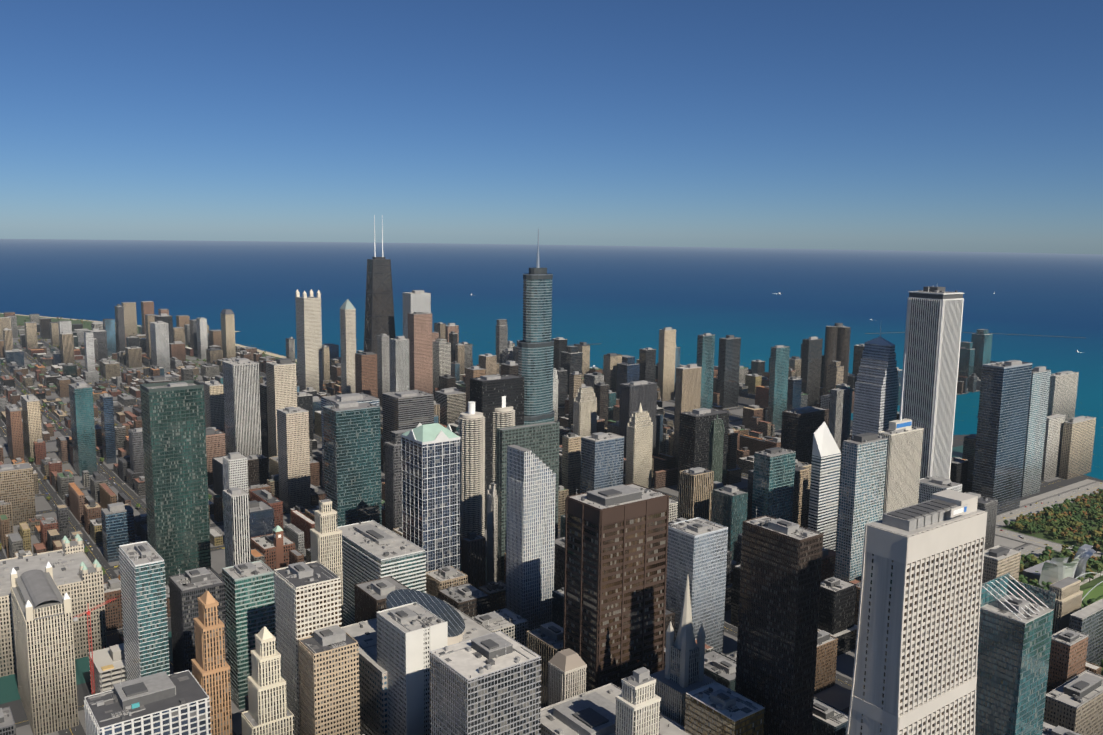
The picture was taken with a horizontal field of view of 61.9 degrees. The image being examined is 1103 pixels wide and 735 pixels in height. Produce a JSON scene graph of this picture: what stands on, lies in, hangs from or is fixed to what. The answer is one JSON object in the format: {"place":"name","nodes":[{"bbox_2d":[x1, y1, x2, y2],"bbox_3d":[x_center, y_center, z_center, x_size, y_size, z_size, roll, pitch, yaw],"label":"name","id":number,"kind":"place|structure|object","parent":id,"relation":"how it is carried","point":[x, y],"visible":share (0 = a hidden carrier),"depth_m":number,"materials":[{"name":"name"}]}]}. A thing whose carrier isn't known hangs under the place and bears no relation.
{"place":"outdoors","nodes":[
{"label":"outdoors","id":0,"kind":"place"},
{"bbox_2d":[196,317,207,359],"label":"skyscraper","id":1,"kind":"structure","parent":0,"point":[202,341],"depth_m":2953.05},
{"bbox_2d":[223,487,250,566],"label":"tower","id":2,"kind":"structure","parent":0,"point":[236,513],"depth_m":931.40,"materials":[{"name":"concrete"}]},
{"bbox_2d":[0,445,962,703],"bbox_3d":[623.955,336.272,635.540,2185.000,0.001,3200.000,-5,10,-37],"label":"river water","id":3,"kind":"structure","parent":0,"point":[9,688],"depth_m":857.27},
{"bbox_2d":[0,333,1059,734],"bbox_3d":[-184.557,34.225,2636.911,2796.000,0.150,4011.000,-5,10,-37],"label":"pavement","id":4,"kind":"structure","parent":0,"point":[836,695],"depth_m":1373.85,"materials":[{"name":"concrete"}]},
{"bbox_2d":[0,239,1102,479],"bbox_3d":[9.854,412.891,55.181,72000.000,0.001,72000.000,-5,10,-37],"label":"lake","id":5,"kind":"structure","parent":0,"point":[630,301],"depth_m":6806.70,"materials":[{"name":"liquid"}]},
{"bbox_2d":[0,325,1102,734],"bbox_3d":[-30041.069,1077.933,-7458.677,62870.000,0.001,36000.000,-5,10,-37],"label":"ground","id":6,"kind":"structure","parent":0,"point":[20,715],"depth_m":1457.17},
{"bbox_2d":[5,404,24,460],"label":"brick building","id":7,"kind":"structure","parent":6,"relation":"on","point":[14,431],"depth_m":1619.89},
{"bbox_2d":[21,394,41,462],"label":"building","id":8,"kind":"structure","parent":6,"relation":"on","point":[31,419],"depth_m":1632.30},
{"bbox_2d":[10,561,78,734],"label":"skyscraper","id":9,"kind":"structure","parent":6,"relation":"on","point":[44,642],"depth_m":760.34,"materials":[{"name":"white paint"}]},
{"bbox_2d":[0,534,106,676],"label":"office building","id":10,"kind":"structure","parent":6,"relation":"on","point":[77,576],"depth_m":896.25,"materials":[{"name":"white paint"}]},
{"bbox_2d":[69,381,96,476],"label":"high-rise building","id":11,"kind":"structure","parent":6,"relation":"on","point":[82,424],"depth_m":1545.50,"materials":[{"name":"glass"}]},
{"bbox_2d":[73,594,120,694],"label":"tower crane","id":12,"kind":"object","parent":6,"relation":"on","point":[76,619],"visible":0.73,"depth_m":780.56,"materials":[{"name":"red"}]},
{"bbox_2d":[88,643,125,693],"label":"construction frame","id":13,"kind":"object","parent":6,"relation":"on","point":[108,665],"visible":0.33,"depth_m":795.25,"materials":[{"name":"brown"}]},
{"bbox_2d":[99,393,115,463],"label":"high-rise building","id":14,"kind":"structure","parent":6,"relation":"on","point":[107,428],"depth_m":1629.23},
{"bbox_2d":[0,301,221,372],"bbox_3d":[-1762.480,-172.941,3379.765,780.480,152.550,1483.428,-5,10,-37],"label":"city","id":15,"kind":"object","parent":6,"relation":"on","point":[65,335],"visible":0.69,"depth_m":3043.05},
{"bbox_2d":[101,502,134,562],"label":"office building","id":16,"kind":"structure","parent":6,"relation":"on","point":[117,519],"depth_m":1155.59,"materials":[{"name":"glass"}]},
{"bbox_2d":[115,304,125,351],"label":"skyscraper","id":17,"kind":"structure","parent":6,"relation":"on","point":[120,327],"depth_m":3013.79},
{"bbox_2d":[118,541,169,680],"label":"glass tower","id":18,"kind":"structure","parent":6,"relation":"on","point":[143,604],"depth_m":744.19,"materials":[{"name":"glass"}]},
{"bbox_2d":[84,670,210,734],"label":"office building","id":19,"kind":"structure","parent":6,"relation":"on","point":[163,709],"depth_m":634.91,"materials":[{"name":"white paint"}]},
{"bbox_2d":[150,321,170,371],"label":"white slab","id":20,"kind":"structure","parent":6,"relation":"on","point":[159,339],"depth_m":2689.49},
{"bbox_2d":[140,380,210,585],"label":"skyscraper","id":21,"kind":"structure","parent":6,"relation":"on","point":[175,460],"depth_m":1027.36,"materials":[{"name":"glass"}]},
{"bbox_2d":[169,567,227,673],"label":"high-rise building","id":22,"kind":"structure","parent":6,"relation":"on","point":[187,588],"depth_m":766.37,"materials":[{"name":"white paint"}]},
{"bbox_2d":[191,591,231,734],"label":"skyscraper","id":23,"kind":"structure","parent":6,"relation":"on","point":[210,669],"depth_m":679.76,"materials":[{"name":"stone"}]},
{"bbox_2d":[201,380,225,443],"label":"high-rise building","id":24,"kind":"structure","parent":6,"relation":"on","point":[214,401],"depth_m":1642.68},
{"bbox_2d":[220,309,235,357],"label":"skyscraper","id":25,"kind":"structure","parent":6,"relation":"on","point":[228,332],"depth_m":2916.49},
{"bbox_2d":[222,358,261,455],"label":"high-rise building","id":26,"kind":"structure","parent":6,"relation":"on","point":[241,388],"depth_m":1527.55,"materials":[{"name":"concrete"}]},
{"bbox_2d":[222,557,275,709],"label":"office building","id":27,"kind":"structure","parent":6,"relation":"on","point":[249,599],"depth_m":801.84,"materials":[{"name":"glass"}]},
{"bbox_2d":[241,626,293,734],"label":"stepped skyscraper","id":28,"kind":"structure","parent":6,"relation":"on","point":[268,712],"depth_m":665.42,"materials":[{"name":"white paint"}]},
{"bbox_2d":[251,525,294,570],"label":"clock tower building","id":29,"kind":"structure","parent":6,"relation":"on","point":[276,546],"depth_m":1125.32,"materials":[{"name":"brown brick"}]},
{"bbox_2d":[266,358,296,456],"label":"high-rise building","id":30,"kind":"structure","parent":6,"relation":"on","point":[281,380],"depth_m":1564.65,"materials":[{"name":"concrete"}]},
{"bbox_2d":[277,407,310,512],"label":"high-rise building","id":31,"kind":"structure","parent":6,"relation":"on","point":[293,454],"depth_m":1362.74,"materials":[{"name":"concrete"}]},
{"bbox_2d":[273,561,341,734],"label":"office building","id":32,"kind":"structure","parent":6,"relation":"on","point":[307,600],"depth_m":705.74,"materials":[{"name":"white paint"}]},
{"bbox_2d":[295,289,322,392],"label":"skyscraper","id":33,"kind":"structure","parent":6,"relation":"on","point":[309,341],"depth_m":2297.80,"materials":[{"name":"concrete"}]},
{"bbox_2d":[310,499,343,626],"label":"skyscraper","id":34,"kind":"structure","parent":6,"relation":"on","point":[326,540],"depth_m":909.14,"materials":[{"name":"stone"}]},
{"bbox_2d":[297,625,359,734],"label":"tan box","id":35,"kind":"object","parent":6,"relation":"on","point":[328,676],"visible":1,"depth_m":683.43,"materials":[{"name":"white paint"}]},
{"bbox_2d":[0,319,662,506],"bbox_3d":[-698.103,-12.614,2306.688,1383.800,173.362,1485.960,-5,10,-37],"label":"city","id":36,"kind":"object","parent":6,"relation":"on","point":[454,369],"visible":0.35,"depth_m":2226.00},
{"bbox_2d":[340,299,355,393],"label":"skyscraper","id":37,"kind":"structure","parent":6,"relation":"on","point":[348,328],"depth_m":2164.28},
{"bbox_2d":[321,393,378,488],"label":"office building","id":38,"kind":"structure","parent":6,"relation":"on","point":[334,399],"depth_m":1469.37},
{"bbox_2d":[323,401,381,526],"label":"tower","id":39,"kind":"structure","parent":6,"relation":"on","point":[352,448],"depth_m":1182.09,"materials":[{"name":"glass"}]},
{"bbox_2d":[364,215,395,384],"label":"skyscraper","id":40,"kind":"structure","parent":6,"relation":"on","point":[379,312],"depth_m":2396.46,"materials":[{"name":"black metal"}]},
{"bbox_2d":[337,520,425,625],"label":"office building","id":41,"kind":"structure","parent":6,"relation":"on","point":[372,550],"depth_m":930.53,"materials":[{"name":"white paint"}]},
{"bbox_2d":[377,334,389,406],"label":"grey building","id":42,"kind":"structure","parent":6,"relation":"on","point":[383,368],"depth_m":2188.77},
{"bbox_2d":[390,336,408,391],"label":"high-rise building","id":43,"kind":"structure","parent":6,"relation":"on","point":[399,363],"depth_m":1860.25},
{"bbox_2d":[382,390,433,473],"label":"office building","id":44,"kind":"structure","parent":6,"relation":"on","point":[408,409],"depth_m":1558.22,"materials":[{"name":"concrete"}]},
{"bbox_2d":[376,602,447,734],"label":"office building","id":45,"kind":"structure","parent":6,"relation":"on","point":[410,636],"depth_m":696.84,"materials":[{"name":"white paint"}]},
{"bbox_2d":[402,290,430,338],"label":"skyscraper","id":46,"kind":"structure","parent":6,"relation":"on","point":[416,301],"depth_m":2320.94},
{"bbox_2d":[342,589,493,734],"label":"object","id":47,"kind":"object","parent":6,"relation":"on","point":[373,700],"visible":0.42,"depth_m":761.29,"materials":[{"name":"white paint"}]},
{"bbox_2d":[408,312,432,393],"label":"skyscraper","id":48,"kind":"structure","parent":6,"relation":"on","point":[420,352],"depth_m":2213.34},
{"bbox_2d":[401,423,460,571],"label":"skyscraper","id":49,"kind":"structure","parent":6,"relation":"on","point":[430,454],"depth_m":1008.40,"materials":[{"name":"glass"}]},
{"bbox_2d":[458,401,484,537],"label":"cylindrical tower","id":50,"kind":"structure","parent":6,"relation":"on","point":[471,426],"depth_m":1244.81,"materials":[{"name":"white paint"}]},
{"bbox_2d":[461,531,485,587],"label":"office building","id":51,"kind":"structure","parent":6,"relation":"on","point":[473,555],"depth_m":1046.64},
{"bbox_2d":[429,631,541,734],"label":"office building","id":52,"kind":"structure","parent":6,"relation":"on","point":[489,684],"depth_m":617.14,"materials":[{"name":"white paint"}]},
{"bbox_2d":[486,482,497,584],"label":"narrow stone tower","id":53,"kind":"structure","parent":6,"relation":"on","point":[492,515],"depth_m":1062.17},
{"bbox_2d":[470,374,523,529],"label":"skyscraper","id":54,"kind":"structure","parent":6,"relation":"on","point":[487,392],"depth_m":1289.18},
{"bbox_2d":[493,396,514,481],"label":"cylindrical tower","id":55,"kind":"structure","parent":6,"relation":"on","point":[505,416],"depth_m":1286.97,"materials":[{"name":"white paint"}]},
{"bbox_2d":[496,421,559,581],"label":"office building","id":56,"kind":"structure","parent":6,"relation":"on","point":[540,440],"depth_m":1061.77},
{"bbox_2d":[506,445,555,630],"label":"skyscraper","id":57,"kind":"structure","parent":6,"relation":"on","point":[530,521],"depth_m":942.52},
{"bbox_2d":[103,457,959,648],"bbox_3d":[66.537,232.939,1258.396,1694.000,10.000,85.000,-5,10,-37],"label":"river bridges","id":58,"kind":"structure","parent":6,"relation":"on","point":[116,641],"depth_m":925.46,"materials":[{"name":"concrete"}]},
{"bbox_2d":[518,229,554,424],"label":"skyscraper","id":59,"kind":"structure","parent":6,"relation":"on","point":[535,356],"depth_m":1349.00,"materials":[{"name":"silver metal"}]},
{"bbox_2d":[0,371,1101,734],"bbox_3d":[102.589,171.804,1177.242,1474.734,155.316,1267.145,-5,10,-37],"label":"city","id":60,"kind":"object","parent":6,"relation":"on","point":[706,495],"visible":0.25,"depth_m":1174.57,"materials":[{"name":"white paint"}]},
{"bbox_2d":[0,333,1102,667],"bbox_3d":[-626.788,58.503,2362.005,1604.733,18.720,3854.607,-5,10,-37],"label":"trees","id":61,"kind":"object","parent":6,"relation":"on","point":[1062,519],"visible":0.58,"depth_m":1325.03,"materials":[{"name":"green plant"}]},
{"bbox_2d":[3,364,1102,578],"bbox_3d":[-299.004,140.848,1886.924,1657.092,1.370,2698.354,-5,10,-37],"label":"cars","id":62,"kind":"object","parent":6,"relation":"on","point":[460,547],"visible":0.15,"depth_m":1495.98,"materials":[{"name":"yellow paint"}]},
{"bbox_2d":[553,368,557,421],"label":"high-rise building","id":63,"kind":"structure","parent":6,"relation":"on","point":[555,392],"depth_m":1978.16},
{"bbox_2d":[548,648,586,705],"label":"building","id":64,"kind":"structure","parent":6,"relation":"on","point":[567,673],"depth_m":708.58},
{"bbox_2d":[562,432,580,495],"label":"beige box","id":65,"kind":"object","parent":6,"relation":"on","point":[571,449],"visible":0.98,"depth_m":1356.29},
{"bbox_2d":[573,386,596,436],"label":"skyscraper","id":66,"kind":"structure","parent":6,"relation":"on","point":[585,412],"depth_m":1659.33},
{"bbox_2d":[580,432,623,493],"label":"office building","id":67,"kind":"structure","parent":6,"relation":"on","point":[602,459],"depth_m":1298.77,"materials":[{"name":"glass"}]},
{"bbox_2d":[540,683,689,734],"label":"office building","id":68,"kind":"structure","parent":6,"relation":"on","point":[592,712],"depth_m":652.31,"materials":[{"name":"white paint"}]},
{"bbox_2d":[563,483,668,691],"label":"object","id":69,"kind":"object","parent":6,"relation":"on","point":[615,559],"visible":0.79,"depth_m":761.02,"materials":[{"name":"brown metal"}]},
{"bbox_2d":[615,667,660,734],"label":"high-rise building","id":70,"kind":"structure","parent":6,"relation":"on","point":[638,699],"depth_m":602.36,"materials":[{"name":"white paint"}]},
{"bbox_2d":[619,380,656,457],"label":"high-rise building","id":71,"kind":"structure","parent":6,"relation":"on","point":[634,395],"depth_m":1587.82,"materials":[{"name":"concrete"}]},
{"bbox_2d":[625,403,652,488],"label":"skyscraper","id":72,"kind":"structure","parent":6,"relation":"on","point":[639,444],"depth_m":1440.54,"materials":[{"name":"stone"}]},
{"bbox_2d":[658,327,675,400],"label":"high-rise building","id":73,"kind":"structure","parent":6,"relation":"on","point":[666,357],"depth_m":2325.86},
{"bbox_2d":[508,337,849,404],"bbox_3d":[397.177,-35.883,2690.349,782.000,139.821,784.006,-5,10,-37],"label":"city","id":74,"kind":"object","parent":6,"relation":"on","point":[754,376],"visible":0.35,"depth_m":2500.37},
{"bbox_2d":[650,574,714,726],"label":"church spire tower","id":75,"kind":"structure","parent":6,"relation":"on","point":[679,676],"depth_m":669.06,"materials":[{"name":"stone"}]},
{"bbox_2d":[673,364,701,467],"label":"skyscraper","id":76,"kind":"structure","parent":6,"relation":"on","point":[688,389],"depth_m":1578.72,"materials":[{"name":"concrete"}]},
{"bbox_2d":[666,517,727,652],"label":"white slab","id":77,"kind":"structure","parent":6,"relation":"on","point":[697,550],"depth_m":902.85,"materials":[{"name":"white paint"}]},
{"bbox_2d":[677,408,728,491],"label":"high-rise building","id":78,"kind":"structure","parent":6,"relation":"on","point":[694,433],"depth_m":1485.60,"materials":[{"name":"concrete"}]},
{"bbox_2d":[697,333,714,408],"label":"skyscraper","id":79,"kind":"structure","parent":6,"relation":"on","point":[705,350],"depth_m":2020.67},
{"bbox_2d":[708,414,724,482],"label":"high-rise building","id":80,"kind":"structure","parent":6,"relation":"on","point":[716,437],"depth_m":1336.81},
{"bbox_2d":[684,681,764,734],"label":"office building","id":81,"kind":"structure","parent":6,"relation":"on","point":[715,708],"depth_m":622.97,"materials":[{"name":"brown glass"}]},
{"bbox_2d":[717,335,740,408],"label":"skyscraper","id":82,"kind":"structure","parent":6,"relation":"on","point":[728,369],"depth_m":2240.45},
{"bbox_2d":[751,447,795,521],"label":"office tower","id":83,"kind":"structure","parent":6,"relation":"on","point":[773,480],"depth_m":1137.89,"materials":[{"name":"glass"}]},
{"bbox_2d":[767,345,789,429],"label":"skyscraper","id":84,"kind":"structure","parent":6,"relation":"on","point":[778,380],"depth_m":1990.41,"materials":[{"name":"glass"}]},
{"bbox_2d":[735,508,822,734],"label":"skyscraper","id":85,"kind":"structure","parent":6,"relation":"on","point":[780,584],"depth_m":635.21,"materials":[{"name":"black glass"}]},
{"bbox_2d":[780,406,828,463],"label":"office tower","id":86,"kind":"structure","parent":6,"relation":"on","point":[800,426],"depth_m":1408.04,"materials":[{"name":"glass"}]},
{"bbox_2d":[800,336,822,405],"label":"skyscraper","id":87,"kind":"structure","parent":6,"relation":"on","point":[811,360],"depth_m":2238.16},
{"bbox_2d":[808,421,840,550],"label":"skyscraper","id":88,"kind":"structure","parent":6,"relation":"on","point":[824,485],"depth_m":1139.35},
{"bbox_2d":[822,323,850,394],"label":"skyscraper","id":89,"kind":"structure","parent":6,"relation":"on","point":[837,342],"depth_m":2286.88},
{"bbox_2d":[828,387,852,479],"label":"skyscraper","id":90,"kind":"structure","parent":6,"relation":"on","point":[840,406],"depth_m":1319.37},
{"bbox_2d":[835,432,887,581],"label":"skyscraper","id":91,"kind":"structure","parent":6,"relation":"on","point":[862,479],"depth_m":1024.47,"materials":[{"name":"glass"}]},
{"bbox_2d":[712,329,1033,478],"bbox_3d":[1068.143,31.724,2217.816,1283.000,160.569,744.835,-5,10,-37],"label":"city","id":92,"kind":"object","parent":6,"relation":"on","point":[975,354],"visible":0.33,"depth_m":2248.72},
{"bbox_2d":[852,327,898,438],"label":"skyscraper","id":93,"kind":"structure","parent":6,"relation":"on","point":[876,396],"depth_m":1282.29,"materials":[{"name":"grey"}]},
{"bbox_2d":[877,354,923,517],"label":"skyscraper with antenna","id":94,"kind":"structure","parent":6,"relation":"on","point":[903,460],"depth_m":1118.63,"materials":[{"name":"beige"}]},
{"bbox_2d":[846,489,986,734],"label":"skyscraper","id":95,"kind":"structure","parent":6,"relation":"on","point":[915,661],"depth_m":512.20,"materials":[{"name":"white paint"}]},
{"bbox_2d":[899,283,963,478],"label":"skyscraper","id":96,"kind":"structure","parent":6,"relation":"on","point":[934,316],"depth_m":1224.84,"materials":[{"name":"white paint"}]},
{"bbox_2d":[982,545,1020,583],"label":"office building","id":97,"kind":"structure","parent":6,"relation":"on","point":[999,560],"depth_m":970.77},
{"bbox_2d":[972,360,1031,514],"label":"skyscraper","id":98,"kind":"structure","parent":6,"relation":"on","point":[1001,426],"depth_m":1394.07,"materials":[{"name":"glass"}]},
{"bbox_2d":[975,573,1055,734],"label":"glass skyscraper","id":99,"kind":"structure","parent":6,"relation":"on","point":[1015,630],"depth_m":603.26,"materials":[{"name":"teal glass"}]},
{"bbox_2d":[1020,366,1050,496],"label":"tower on the park","id":100,"kind":"structure","parent":6,"relation":"on","point":[1036,426],"depth_m":1503.33,"materials":[{"name":"glass"}]},
{"bbox_2d":[1041,414,1065,480],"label":"high-rise building","id":101,"kind":"structure","parent":6,"relation":"on","point":[1052,446],"depth_m":1613.80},
{"bbox_2d":[1047,371,1078,420],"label":"high-rise building","id":102,"kind":"structure","parent":6,"relation":"on","point":[1062,392],"depth_m":2057.84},
{"bbox_2d":[1049,577,1082,634],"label":"office building","id":103,"kind":"structure","parent":6,"relation":"on","point":[1068,597],"depth_m":908.15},
{"bbox_2d":[1046,628,1088,693],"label":"brick building","id":104,"kind":"structure","parent":6,"relation":"on","point":[1068,654],"depth_m":803.43,"materials":[{"name":"brown brick"}]},
{"bbox_2d":[1044,670,1102,734],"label":"beige block","id":105,"kind":"structure","parent":6,"relation":"on","point":[1075,704],"depth_m":754.26,"materials":[{"name":"white paint"}]},
{"bbox_2d":[1059,416,1095,478],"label":"apartment tower","id":106,"kind":"structure","parent":6,"relation":"on","point":[1077,446],"depth_m":1629.20,"materials":[{"name":"concrete"}]},
{"bbox_2d":[1069,598,1102,665],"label":"office building","id":107,"kind":"structure","parent":6,"relation":"on","point":[1088,620],"depth_m":893.32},
{"bbox_2d":[0,313,1102,675],"bbox_3d":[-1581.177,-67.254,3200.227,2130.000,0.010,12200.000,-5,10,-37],"label":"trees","id":108,"kind":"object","parent":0,"point":[1008,527],"depth_m":1340.70,"materials":[{"name":"green plant"}]},
{"bbox_2d":[0,313,265,370],"bbox_3d":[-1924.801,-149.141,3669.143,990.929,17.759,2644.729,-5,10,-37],"label":"grove tree","id":109,"kind":"object","parent":108,"relation":"on","point":[57,346],"visible":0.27,"depth_m":3310.82,"materials":[{"name":"green plant"}]},
{"bbox_2d":[994,479,1102,605],"bbox_3d":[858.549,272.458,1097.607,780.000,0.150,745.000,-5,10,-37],"label":"park paths","id":110,"kind":"structure","parent":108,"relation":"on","point":[1096,593],"depth_m":1277.65,"materials":[{"name":"concrete"}]},
{"bbox_2d":[995,481,1102,562],"bbox_3d":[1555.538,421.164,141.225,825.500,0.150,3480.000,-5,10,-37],"label":"park roads","id":111,"kind":"structure","parent":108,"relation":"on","point":[1036,545],"depth_m":1393.30,"materials":[{"name":"concrete"}]},
{"bbox_2d":[1023,544,1102,599],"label":"outdoor concert pavilion","id":112,"kind":"structure","parent":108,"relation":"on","point":[1053,570],"depth_m":1100.23,"materials":[{"name":"silver metal"}]},
{"bbox_2d":[0,0,1102,253],"label":"sky","id":113,"kind":"structure","parent":0,"point":[899,125],"materials":[{"name":"blue"}]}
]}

